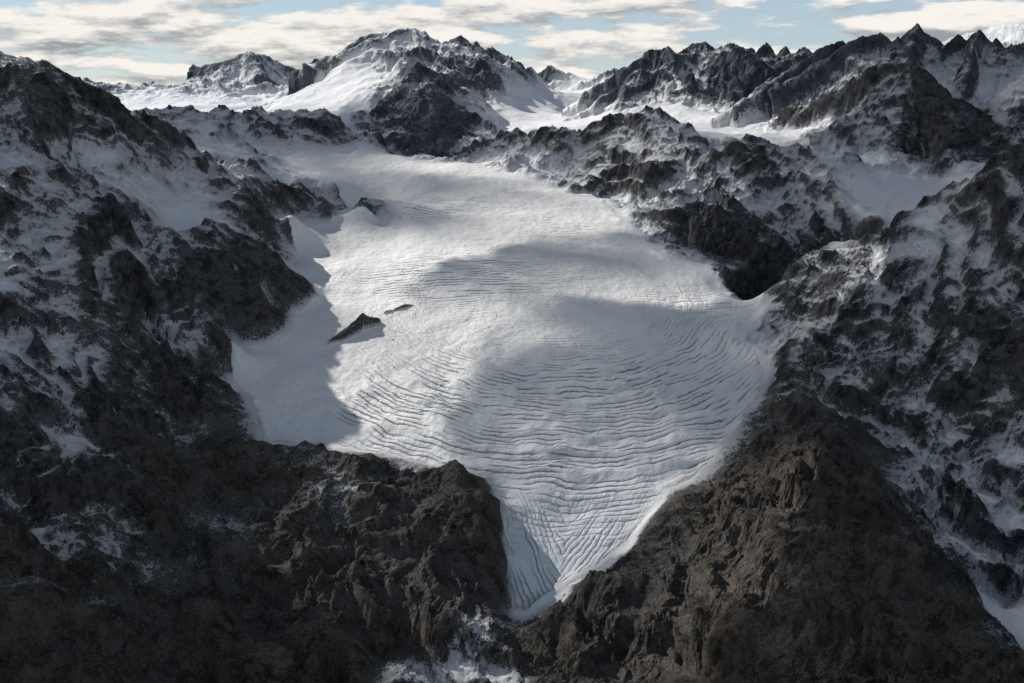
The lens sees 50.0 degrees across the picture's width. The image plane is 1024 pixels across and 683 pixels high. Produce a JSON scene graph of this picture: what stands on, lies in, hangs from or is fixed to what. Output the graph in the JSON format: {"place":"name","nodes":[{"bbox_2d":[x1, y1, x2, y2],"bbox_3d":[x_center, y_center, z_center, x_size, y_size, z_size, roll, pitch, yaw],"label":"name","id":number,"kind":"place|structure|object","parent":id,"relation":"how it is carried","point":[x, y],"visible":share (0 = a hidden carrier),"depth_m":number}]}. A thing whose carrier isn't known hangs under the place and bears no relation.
{"place":"outdoors","nodes":[
{"label":"outdoors","id":0,"kind":"place"},
{"bbox_2d":[0,47,1023,682],"bbox_3d":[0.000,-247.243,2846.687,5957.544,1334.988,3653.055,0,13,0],"label":"mountain terrain","id":1,"kind":"structure","parent":0,"point":[846,505],"depth_m":2173.51},
{"bbox_2d":[231,146,763,609],"bbox_3d":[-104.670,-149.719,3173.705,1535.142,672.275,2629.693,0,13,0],"label":"glacier","id":2,"kind":"object","parent":1,"relation":"on","point":[576,381],"visible":1,"depth_m":2584.27},
{"bbox_2d":[0,0,1023,85],"label":"sky","id":3,"kind":"structure","parent":0,"point":[135,42]},
{"bbox_2d":[83,23,1023,157],"bbox_3d":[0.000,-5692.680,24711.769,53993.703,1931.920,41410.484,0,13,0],"label":"distant mountains","id":4,"kind":"structure","parent":0,"point":[410,91],"depth_m":5631.21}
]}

